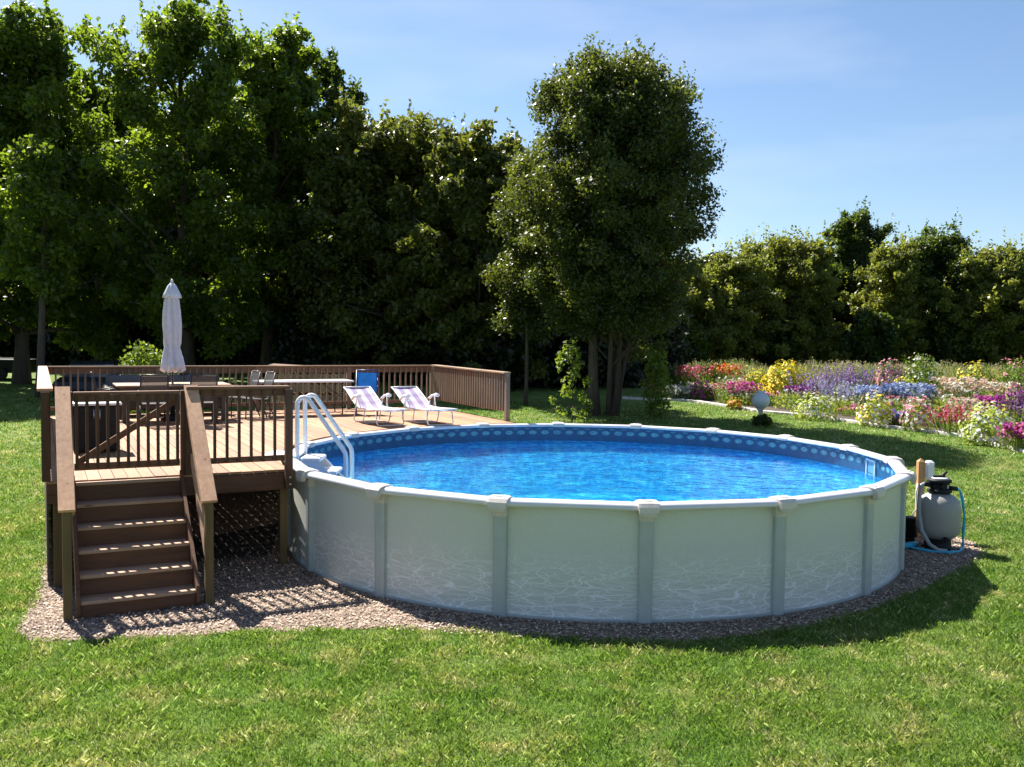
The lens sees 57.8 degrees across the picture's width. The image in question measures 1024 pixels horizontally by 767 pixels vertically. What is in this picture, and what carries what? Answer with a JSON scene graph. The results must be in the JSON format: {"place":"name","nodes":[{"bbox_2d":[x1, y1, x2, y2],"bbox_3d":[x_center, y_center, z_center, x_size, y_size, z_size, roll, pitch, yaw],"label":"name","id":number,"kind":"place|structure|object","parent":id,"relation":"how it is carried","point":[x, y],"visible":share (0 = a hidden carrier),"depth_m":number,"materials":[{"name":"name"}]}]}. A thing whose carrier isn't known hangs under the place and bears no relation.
{"place":"outdoors","nodes":[
{"label":"outdoors","id":0,"kind":"place"},
{"bbox_2d":[0,356,1023,766],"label":"lawn","id":1,"kind":"structure","parent":0,"point":[26,390],"depth_m":8.50,"materials":[{"name":"plant"}]},
{"bbox_2d":[0,357,36,379],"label":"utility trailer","id":2,"kind":"object","parent":1,"relation":"on","point":[6,365],"visible":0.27,"depth_m":42.32,"materials":[{"name":"black metal"}]},
{"bbox_2d":[0,315,55,363],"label":"understorey shrub","id":3,"kind":"object","parent":1,"relation":"on","point":[7,348],"visible":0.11,"depth_m":50.77,"materials":[{"name":"green plant"}]},
{"bbox_2d":[0,134,89,397],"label":"slim tree","id":4,"kind":"object","parent":1,"relation":"on","point":[31,161],"visible":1,"depth_m":34.84,"materials":[{"name":"green plant"}]},
{"bbox_2d":[0,0,128,383],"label":"broadleaf tree","id":5,"kind":"object","parent":1,"relation":"on","point":[35,65],"visible":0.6,"depth_m":39.95,"materials":[{"name":"green plant"}]},
{"bbox_2d":[36,287,132,365],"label":"understorey shrub","id":6,"kind":"object","parent":1,"relation":"on","point":[63,357],"visible":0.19,"depth_m":49.88,"materials":[{"name":"green plant"}]},
{"bbox_2d":[53,360,127,396],"bbox_3d":[-15.323,-0.055,34.024,1.820,1.500,4.350,0,3,-12],"label":"parked car","id":7,"kind":"object","parent":1,"relation":"on","point":[88,376],"visible":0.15,"depth_m":32.59,"materials":[{"name":"paint"}]},
{"bbox_2d":[48,57,161,360],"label":"broadleaf tree","id":8,"kind":"object","parent":1,"relation":"on","point":[119,324],"visible":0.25,"depth_m":45.47,"materials":[{"name":"green plant"}]},
{"bbox_2d":[108,288,163,365],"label":"understorey shrub","id":9,"kind":"object","parent":1,"relation":"on","point":[142,334],"visible":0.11,"depth_m":49.34,"materials":[{"name":"green plant"}]},
{"bbox_2d":[118,339,178,413],"bbox_3d":[-10.754,0.107,27.025,1.761,2.825,2.037,3,4,44],"label":"leafy shrub","id":10,"kind":"object","parent":1,"relation":"on","point":[152,356],"visible":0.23,"depth_m":26.88,"materials":[{"name":"green plant"}]},
{"bbox_2d":[13,0,297,376],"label":"broadleaf tree","id":11,"kind":"object","parent":1,"relation":"on","point":[153,157],"visible":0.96,"depth_m":40.03,"materials":[{"name":"green plant"}]},
{"bbox_2d":[159,330,244,365],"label":"understorey shrub","id":12,"kind":"object","parent":1,"relation":"on","point":[201,361],"visible":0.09,"depth_m":50.03,"materials":[{"name":"green plant"}]},
{"bbox_2d":[156,98,285,346],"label":"backdrop tree","id":13,"kind":"object","parent":1,"relation":"on","point":[173,231],"visible":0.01,"depth_m":52.17,"materials":[{"name":"green plant"}]},
{"bbox_2d":[202,11,345,376],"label":"broadleaf tree","id":14,"kind":"object","parent":1,"relation":"on","point":[287,56],"visible":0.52,"depth_m":44.39,"materials":[{"name":"green plant"}]},
{"bbox_2d":[266,364,343,410],"bbox_3d":[-5.910,0.442,27.060,2.384,1.999,1.150,0,3,-8],"label":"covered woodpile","id":15,"kind":"object","parent":1,"relation":"on","point":[318,389],"visible":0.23,"depth_m":26.59,"materials":[{"name":"brown wood"}]},
{"bbox_2d":[291,46,369,271],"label":"broadleaf tree","id":16,"kind":"object","parent":1,"relation":"on","point":[332,79],"visible":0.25,"depth_m":47.73,"materials":[{"name":"green plant"}]},
{"bbox_2d":[264,84,428,364],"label":"broadleaf tree","id":17,"kind":"object","parent":1,"relation":"on","point":[330,169],"visible":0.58,"depth_m":42.78,"materials":[{"name":"green plant"}]},
{"bbox_2d":[319,276,390,381],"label":"understorey shrub","id":18,"kind":"object","parent":1,"relation":"on","point":[360,361],"visible":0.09,"depth_m":43.81,"materials":[{"name":"green plant"}]},
{"bbox_2d":[354,257,443,382],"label":"understorey shrub","id":19,"kind":"object","parent":1,"relation":"on","point":[403,359],"visible":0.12,"depth_m":42.51,"materials":[{"name":"green plant"}]},
{"bbox_2d":[316,99,489,380],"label":"broadleaf tree","id":20,"kind":"object","parent":1,"relation":"on","point":[415,144],"visible":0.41,"depth_m":41.84,"materials":[{"name":"green plant"}]},
{"bbox_2d":[396,267,498,386],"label":"understorey shrub","id":21,"kind":"object","parent":1,"relation":"on","point":[435,358],"visible":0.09,"depth_m":41.92,"materials":[{"name":"green plant"}]},
{"bbox_2d":[393,106,553,382],"bbox_3d":[-1.552,-5.695,40.335,6.588,12.232,7.292,2,3,17],"label":"broadleaf tree","id":22,"kind":"object","parent":1,"relation":"on","point":[442,257],"visible":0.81,"depth_m":39.05,"materials":[{"name":"green plant"}]},
{"bbox_2d":[2,490,986,644],"bbox_3d":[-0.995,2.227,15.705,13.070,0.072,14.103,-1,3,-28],"label":"gravel bed","id":23,"kind":"object","parent":1,"relation":"on","point":[241,508],"visible":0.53,"depth_m":10.35,"materials":[{"name":"grey gravel"}]},
{"bbox_2d":[193,523,277,561],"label":"bare soil","id":24,"kind":"structure","parent":23,"relation":"on","point":[248,540],"depth_m":13.50,"materials":[{"name":"brown soil"}]},
{"bbox_2d":[37,365,515,621],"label":"wooden deck","id":25,"kind":"structure","parent":23,"relation":"on","point":[120,517],"depth_m":11.28,"materials":[{"name":"brown wood"}]},
{"bbox_2d":[73,402,121,451],"bbox_3d":[-6.158,0.622,13.723,0.680,0.700,0.563,-1,3,-27],"label":"storage cabinet","id":26,"kind":"object","parent":25,"relation":"on","point":[92,424],"visible":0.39,"depth_m":13.47,"materials":[{"name":"black plastic"}]},
{"bbox_2d":[137,374,168,421],"bbox_3d":[-6.899,0.297,17.818,0.551,0.974,0.660,-1,3,-27],"label":"patio chair","id":27,"kind":"object","parent":25,"relation":"on","point":[152,382],"visible":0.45,"depth_m":17.57,"materials":[{"name":"grey metal"}]},
{"bbox_2d":[102,374,220,409],"bbox_3d":[-7.448,0.177,19.930,2.450,0.722,0.740,-1,3,-27],"label":"outdoor sofa","id":28,"kind":"object","parent":25,"relation":"on","point":[110,379],"visible":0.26,"depth_m":19.74,"materials":[{"name":"brown metal"}]},
{"bbox_2d":[112,382,231,422],"bbox_3d":[-6.887,0.372,18.789,2.150,0.740,1.114,-1,3,-27],"label":"dining table","id":29,"kind":"object","parent":25,"relation":"on","point":[136,386],"visible":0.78,"depth_m":18.41,"materials":[{"name":"white wood"}]},
{"bbox_2d":[160,279,185,420],"bbox_3d":[-6.860,-0.681,18.733,0.497,2.850,0.497,1,3,0],"label":"patio umbrella","id":30,"kind":"object","parent":25,"relation":"on","point":[172,361],"visible":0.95,"depth_m":18.61,"materials":[{"name":"white fabric"}]},
{"bbox_2d":[190,374,217,423],"bbox_3d":[-6.097,0.286,18.226,0.551,0.974,0.660,-1,3,-27],"label":"patio chair","id":31,"kind":"object","parent":25,"relation":"on","point":[200,379],"visible":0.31,"depth_m":18.00,"materials":[{"name":"grey metal"}]},
{"bbox_2d":[229,370,260,417],"bbox_3d":[-5.738,0.217,19.711,0.660,0.974,0.551,-1,3,-35],"label":"patio chair","id":32,"kind":"object","parent":25,"relation":"on","point":[254,378],"visible":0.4,"depth_m":19.75,"materials":[{"name":"grey metal"}]},
{"bbox_2d":[241,371,275,419],"bbox_3d":[-5.333,0.239,19.357,0.660,0.974,0.551,-1,3,-35],"label":"patio chair","id":33,"kind":"object","parent":25,"relation":"on","point":[269,377],"visible":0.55,"depth_m":19.38,"materials":[{"name":"grey metal"}]},
{"bbox_2d":[259,379,353,415],"bbox_3d":[-4.623,0.302,20.556,2.100,0.752,0.720,-1,3,-27],"label":"folding table","id":34,"kind":"object","parent":25,"relation":"on","point":[322,381],"visible":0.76,"depth_m":20.48,"materials":[{"name":"white plastic"}]},
{"bbox_2d":[355,369,377,414],"bbox_3d":[-3.237,0.195,20.694,0.498,0.995,0.619,0,3,-8],"label":"folding chair","id":35,"kind":"object","parent":25,"relation":"on","point":[368,379],"visible":0.6,"depth_m":20.89,"materials":[{"name":"blue fabric"}]},
{"bbox_2d":[343,386,407,426],"bbox_3d":[-2.767,0.448,18.700,0.746,0.693,1.828,-1,3,-33],"label":"sun lounger","id":36,"kind":"object","parent":25,"relation":"on","point":[364,398],"visible":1,"depth_m":18.99,"materials":[{"name":"fabric"}]},
{"bbox_2d":[391,386,457,425],"bbox_3d":[-1.807,0.449,18.930,0.746,0.693,1.828,-1,3,-33],"label":"sun lounger","id":37,"kind":"object","parent":25,"relation":"on","point":[413,397],"visible":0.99,"depth_m":19.22,"materials":[{"name":"white plastic"}]},
{"bbox_2d":[281,421,916,623],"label":"above ground pool","id":38,"kind":"structure","parent":23,"relation":"on","point":[645,561],"depth_m":10.40,"materials":[{"name":"paint"}]},
{"bbox_2d":[265,393,353,477],"bbox_3d":[-2.815,1.229,13.479,1.500,2.153,0.620,1,3,0],"label":"pool ladder","id":39,"kind":"object","parent":38,"relation":"attached to","point":[321,463],"visible":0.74,"depth_m":13.26,"materials":[{"name":"white paint"}]},
{"bbox_2d":[327,440,883,501],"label":"water","id":40,"kind":"structure","parent":38,"relation":"in","point":[592,470],"depth_m":14.59,"materials":[{"name":"blue liquid"}]},
{"bbox_2d":[905,516,917,542],"bbox_3d":[5.939,2.234,14.235,0.590,0.380,0.236,1,3,0],"label":"pool pump","id":41,"kind":"object","parent":23,"relation":"on","point":[911,533],"visible":0.46,"depth_m":14.13,"materials":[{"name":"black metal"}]},
{"bbox_2d":[911,458,934,536],"bbox_3d":[6.421,1.792,14.536,0.346,1.245,0.144,1,3,0],"label":"electrical post","id":42,"kind":"object","parent":23,"relation":"on","point":[924,470],"visible":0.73,"depth_m":14.48,"materials":[{"name":"brown wood"}]},
{"bbox_2d":[916,471,961,550],"bbox_3d":[6.338,1.873,13.750,0.616,1.160,0.648,1,3,0],"label":"sand filter","id":43,"kind":"object","parent":23,"relation":"on","point":[941,511],"visible":0.94,"depth_m":13.57,"materials":[{"name":"grey plastic"}]},
{"bbox_2d":[917,482,946,550],"bbox_3d":[6.133,1.959,13.545,0.196,0.988,0.434,-1,4,-37],"label":"return hose","id":44,"kind":"object","parent":43,"relation":"attached to","point":[921,527],"visible":1,"depth_m":13.61,"materials":[{"name":"grey plastic"}]},
{"bbox_2d":[905,488,965,553],"bbox_3d":[6.178,1.995,13.634,0.938,0.913,0.493,2,3,20],"label":"backwash hose","id":45,"kind":"object","parent":43,"relation":"hanging from","point":[913,544],"visible":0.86,"depth_m":13.66,"materials":[{"name":"blue plastic"}]},
{"bbox_2d":[439,262,569,391],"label":"understorey shrub","id":46,"kind":"object","parent":1,"relation":"on","point":[500,363],"visible":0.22,"depth_m":40.10,"materials":[{"name":"green plant"}]},
{"bbox_2d":[477,147,561,405],"bbox_3d":[0.636,-3.862,34.310,3.476,9.725,3.180,-2,4,-40],"label":"tree","id":47,"kind":"object","parent":1,"relation":"on","point":[520,305],"visible":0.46,"depth_m":34.08,"materials":[{"name":"green plant"}]},
{"bbox_2d":[506,313,605,387],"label":"understorey shrub","id":48,"kind":"object","parent":1,"relation":"on","point":[559,377],"visible":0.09,"depth_m":41.31,"materials":[{"name":"green plant"}]},
{"bbox_2d":[548,338,593,422],"bbox_3d":[1.933,-0.043,29.877,1.311,2.930,1.351,2,3,23],"label":"leafy shrub","id":49,"kind":"object","parent":1,"relation":"on","point":[571,350],"visible":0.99,"depth_m":29.84,"materials":[{"name":"green plant"}]},
{"bbox_2d":[549,333,652,387],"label":"understorey shrub","id":50,"kind":"object","parent":1,"relation":"on","point":[633,377],"visible":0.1,"depth_m":42.36,"materials":[{"name":"green plant"}]},
{"bbox_2d":[501,31,727,415],"bbox_3d":[3.622,-5.282,31.803,7.398,13.109,7.359,3,4,37],"label":"round crowned tree","id":51,"kind":"object","parent":1,"relation":"on","point":[625,177],"visible":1,"depth_m":30.31,"materials":[{"name":"green plant"}]},
{"bbox_2d":[638,346,674,417],"bbox_3d":[4.919,0.003,31.347,1.227,2.647,1.343,1,3,0],"label":"leafy shrub","id":52,"kind":"object","parent":1,"relation":"on","point":[656,365],"visible":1,"depth_m":31.26,"materials":[{"name":"green plant"}]},
{"bbox_2d":[631,299,694,384],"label":"understorey shrub","id":53,"kind":"object","parent":1,"relation":"on","point":[674,356],"visible":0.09,"depth_m":45.40,"materials":[{"name":"green plant"}]},
{"bbox_2d":[676,309,711,365],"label":"field shrub","id":54,"kind":"object","parent":1,"relation":"on","point":[698,353],"visible":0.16,"depth_m":51.19,"materials":[{"name":"green plant"}]},
{"bbox_2d":[673,365,714,385],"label":"red flower clump","id":55,"kind":"object","parent":1,"relation":"on","point":[693,376],"visible":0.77,"depth_m":40.96,"materials":[{"name":"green plant"}]},
{"bbox_2d":[655,245,751,369],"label":"field edge tree","id":56,"kind":"object","parent":1,"relation":"on","point":[704,306],"visible":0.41,"depth_m":52.65,"materials":[{"name":"green plant"}]},
{"bbox_2d":[696,362,747,384],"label":"red flower clump","id":57,"kind":"object","parent":1,"relation":"on","point":[723,370],"visible":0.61,"depth_m":42.98,"materials":[{"name":"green plant"}]},
{"bbox_2d":[712,326,746,364],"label":"field shrub","id":58,"kind":"object","parent":1,"relation":"on","point":[733,355],"visible":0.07,"depth_m":54.20,"materials":[{"name":"green plant"}]},
{"bbox_2d":[705,231,790,367],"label":"field edge tree","id":59,"kind":"object","parent":1,"relation":"on","point":[748,300],"visible":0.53,"depth_m":54.51,"materials":[{"name":"green plant"}]},
{"bbox_2d":[752,391,769,425],"bbox_3d":[7.976,0.800,29.755,0.565,1.114,0.565,1,3,0],"label":"garden globe","id":60,"kind":"object","parent":1,"relation":"on","point":[760,401],"visible":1,"depth_m":29.57,"materials":[{"name":"glass"}]},
{"bbox_2d":[750,413,772,426],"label":"dark shrub","id":61,"kind":"object","parent":1,"relation":"on","point":[765,420],"visible":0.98,"depth_m":29.51,"materials":[{"name":"green plant"}]},
{"bbox_2d":[746,328,798,369],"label":"field shrub","id":62,"kind":"object","parent":1,"relation":"on","point":[769,357],"visible":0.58,"depth_m":55.01,"materials":[{"name":"green plant"}]},
{"bbox_2d":[740,221,841,369],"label":"field edge tree","id":63,"kind":"object","parent":1,"relation":"on","point":[776,248],"visible":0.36,"depth_m":56.03,"materials":[{"name":"green plant"}]},
{"bbox_2d":[761,226,852,367],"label":"field edge tree","id":64,"kind":"object","parent":1,"relation":"on","point":[825,331],"visible":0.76,"depth_m":55.75,"materials":[{"name":"green plant"}]},
{"bbox_2d":[622,396,1023,452],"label":"stone edging","id":65,"kind":"object","parent":1,"relation":"on","point":[813,415],"visible":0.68,"depth_m":31.20,"materials":[{"name":"grey stone"}]},
{"bbox_2d":[664,386,1022,446],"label":"ground flower bed","id":66,"kind":"object","parent":1,"relation":"on","point":[782,409],"visible":0.14,"depth_m":33.99,"materials":[{"name":"soil"}]},
{"bbox_2d":[665,384,692,398],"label":"white flower clump","id":67,"kind":"object","parent":66,"relation":"on","point":[681,389],"visible":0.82,"depth_m":37.23,"materials":[{"name":"grey plant"}]},
{"bbox_2d":[688,379,716,399],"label":"magenta flower clump","id":68,"kind":"object","parent":66,"relation":"on","point":[703,387],"visible":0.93,"depth_m":37.30,"materials":[{"name":"purple plant"}]},
{"bbox_2d":[719,380,764,403],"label":"pink flower clump","id":69,"kind":"object","parent":66,"relation":"on","point":[744,388],"visible":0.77,"depth_m":36.00,"materials":[{"name":"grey plant"}]},
{"bbox_2d":[743,368,767,392],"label":"yellow daisy clump","id":70,"kind":"object","parent":66,"relation":"on","point":[759,375],"visible":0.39,"depth_m":39.99,"materials":[{"name":"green plant"}]},
{"bbox_2d":[758,359,808,400],"bbox_3d":[11.157,-0.143,37.877,2.164,1.701,2.138,1,3,15],"label":"yellow daisy clump","id":71,"kind":"object","parent":66,"relation":"on","point":[781,380],"visible":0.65,"depth_m":37.57,"materials":[{"name":"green plant"}]},
{"bbox_2d":[781,384,823,403],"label":"magenta flower clump","id":72,"kind":"object","parent":66,"relation":"on","point":[801,389],"visible":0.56,"depth_m":36.37,"materials":[{"name":"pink plant"}]},
{"bbox_2d":[779,370,845,399],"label":"lavender clump","id":73,"kind":"object","parent":66,"relation":"on","point":[812,382],"visible":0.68,"depth_m":36.13,"materials":[{"name":"purple plant"}]},
{"bbox_2d":[790,391,836,420],"bbox_3d":[10.323,0.751,31.674,1.550,0.995,1.485,2,3,24],"label":"flowering mound","id":74,"kind":"object","parent":66,"relation":"on","point":[816,403],"visible":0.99,"depth_m":31.45,"materials":[{"name":"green plant"}]},
{"bbox_2d":[797,378,879,411],"bbox_3d":[12.115,0.409,34.288,2.847,1.233,2.523,2,3,22],"label":"lavender clump","id":75,"kind":"object","parent":66,"relation":"on","point":[842,392],"visible":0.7,"depth_m":34.20,"materials":[{"name":"purple plant"}]},
{"bbox_2d":[818,395,859,412],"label":"white plant","id":76,"kind":"object","parent":66,"relation":"on","point":[836,401],"visible":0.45,"depth_m":33.42,"materials":[{"name":"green plant"}]},
{"bbox_2d":[809,362,901,398],"bbox_3d":[13.833,-0.143,39.071,4.085,1.558,4.166,3,4,41],"label":"lavender clump","id":77,"kind":"object","parent":66,"relation":"on","point":[847,376],"visible":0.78,"depth_m":38.72,"materials":[{"name":"purple plant"}]},
{"bbox_2d":[847,384,902,404],"bbox_3d":[13.946,0.486,35.504,1.656,0.907,1.634,-1,3,-25],"label":"blue flower drift","id":78,"kind":"object","parent":66,"relation":"on","point":[868,387],"visible":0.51,"depth_m":35.38,"materials":[{"name":"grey plant"}]},
{"bbox_2d":[855,390,895,426],"bbox_3d":[11.779,0.819,30.082,1.283,1.219,1.298,1,3,-4],"label":"flowering mound","id":79,"kind":"object","parent":66,"relation":"on","point":[866,409],"visible":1,"depth_m":29.89,"materials":[{"name":"yellow plant"}]},
{"bbox_2d":[872,358,905,386],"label":"peach flower clump","id":80,"kind":"object","parent":66,"relation":"on","point":[893,372],"visible":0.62,"depth_m":42.56,"materials":[{"name":"pink plant"}]},
{"bbox_2d":[886,394,922,411],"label":"pink plant","id":81,"kind":"object","parent":66,"relation":"on","point":[899,403],"visible":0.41,"depth_m":32.91,"materials":[{"name":"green plant"}]},
{"bbox_2d":[881,382,937,409],"bbox_3d":[15.001,0.468,34.980,1.879,1.086,1.934,3,3,33],"label":"blue flower drift","id":82,"kind":"object","parent":66,"relation":"on","point":[925,390],"visible":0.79,"depth_m":34.69,"materials":[{"name":"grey plant"}]},
{"bbox_2d":[899,395,935,430],"bbox_3d":[12.715,0.945,29.054,1.078,1.155,1.063,-2,4,-43],"label":"flowering mound","id":83,"kind":"object","parent":66,"relation":"on","point":[914,416],"visible":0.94,"depth_m":28.89,"materials":[{"name":"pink plant"}]},
{"bbox_2d":[902,353,945,388],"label":"green shrub","id":84,"kind":"object","parent":66,"relation":"on","point":[925,374],"visible":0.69,"depth_m":42.24,"materials":[{"name":"green plant"}]},
{"bbox_2d":[925,392,955,411],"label":"white plant","id":85,"kind":"object","parent":66,"relation":"on","point":[939,402],"visible":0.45,"depth_m":33.98,"materials":[{"name":"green plant"}]},
{"bbox_2d":[919,402,988,433],"bbox_3d":[13.411,1.057,28.472,2.049,1.036,1.791,0,3,-22],"label":"pink flower clump","id":86,"kind":"object","parent":66,"relation":"on","point":[945,414],"visible":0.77,"depth_m":28.18,"materials":[{"name":"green plant"}]},
{"bbox_2d":[922,376,997,404],"bbox_3d":[16.851,0.370,34.837,2.022,1.301,1.979,0,3,-18],"label":"peach flower clump","id":87,"kind":"object","parent":66,"relation":"on","point":[969,390],"visible":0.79,"depth_m":34.47,"materials":[{"name":"beige plant"}]},
{"bbox_2d":[943,396,986,416],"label":"white flower clump","id":88,"kind":"object","parent":66,"relation":"on","point":[967,401],"visible":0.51,"depth_m":31.25,"materials":[{"name":"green plant"}]},
{"bbox_2d":[957,360,1000,394],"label":"green shrub","id":89,"kind":"object","parent":66,"relation":"on","point":[975,371],"visible":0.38,"depth_m":40.77,"materials":[{"name":"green plant"}]},
{"bbox_2d":[958,401,1023,445],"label":"flowering mound","id":90,"kind":"object","parent":66,"relation":"on","point":[989,429],"visible":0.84,"depth_m":26.12,"materials":[{"name":"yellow plant"}]},
{"bbox_2d":[975,394,1009,413],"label":"magenta flower clump","id":91,"kind":"object","parent":66,"relation":"on","point":[987,398],"visible":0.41,"depth_m":31.32,"materials":[{"name":"purple plant"}]},
{"bbox_2d":[974,380,1020,397],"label":"peach flower clump","id":92,"kind":"object","parent":66,"relation":"on","point":[1001,384],"visible":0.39,"depth_m":35.67,"materials":[{"name":"beige plant"}]},
{"bbox_2d":[991,388,1023,425],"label":"plum spike plant","id":93,"kind":"object","parent":66,"relation":"on","point":[1016,409],"visible":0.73,"depth_m":28.98,"materials":[{"name":"purple plant"}]},
{"bbox_2d":[996,421,1023,450],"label":"pink flower clump","id":94,"kind":"object","parent":66,"relation":"on","point":[1018,430],"visible":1,"depth_m":25.12,"materials":[{"name":"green plant"}]},
{"bbox_2d":[822,196,899,359],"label":"field edge tree","id":95,"kind":"object","parent":1,"relation":"on","point":[857,232],"visible":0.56,"depth_m":64.48,"materials":[{"name":"green plant"}]},
{"bbox_2d":[835,307,900,368],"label":"field shrub","id":96,"kind":"object","parent":1,"relation":"on","point":[879,346],"visible":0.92,"depth_m":54.29,"materials":[{"name":"green plant"}]},
{"bbox_2d":[846,230,941,365],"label":"field edge tree","id":97,"kind":"object","parent":1,"relation":"on","point":[897,264],"visible":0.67,"depth_m":55.72,"materials":[{"name":"green plant"}]},
{"bbox_2d":[884,207,977,367],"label":"field edge tree","id":98,"kind":"object","parent":1,"relation":"on","point":[940,249],"visible":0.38,"depth_m":56.56,"materials":[{"name":"green plant"}]},
{"bbox_2d":[934,320,987,368],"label":"field shrub","id":99,"kind":"object","parent":1,"relation":"on","point":[967,358],"visible":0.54,"depth_m":55.00,"materials":[{"name":"green plant"}]},
{"bbox_2d":[931,230,1022,368],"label":"field edge tree","id":100,"kind":"object","parent":1,"relation":"on","point":[979,295],"visible":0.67,"depth_m":54.45,"materials":[{"name":"green plant"}]},
{"bbox_2d":[956,226,1023,369],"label":"field edge tree","id":101,"kind":"object","parent":1,"relation":"on","point":[1011,325],"visible":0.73,"depth_m":53.78,"materials":[{"name":"green plant"}]},
{"bbox_2d":[992,357,1023,392],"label":"green shrub","id":102,"kind":"object","parent":1,"relation":"on","point":[1014,374],"visible":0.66,"depth_m":41.95,"materials":[{"name":"green plant"}]},
{"bbox_2d":[0,0,1023,258],"label":"sky","id":103,"kind":"structure","parent":0,"point":[915,108],"materials":[{"name":"blue"}]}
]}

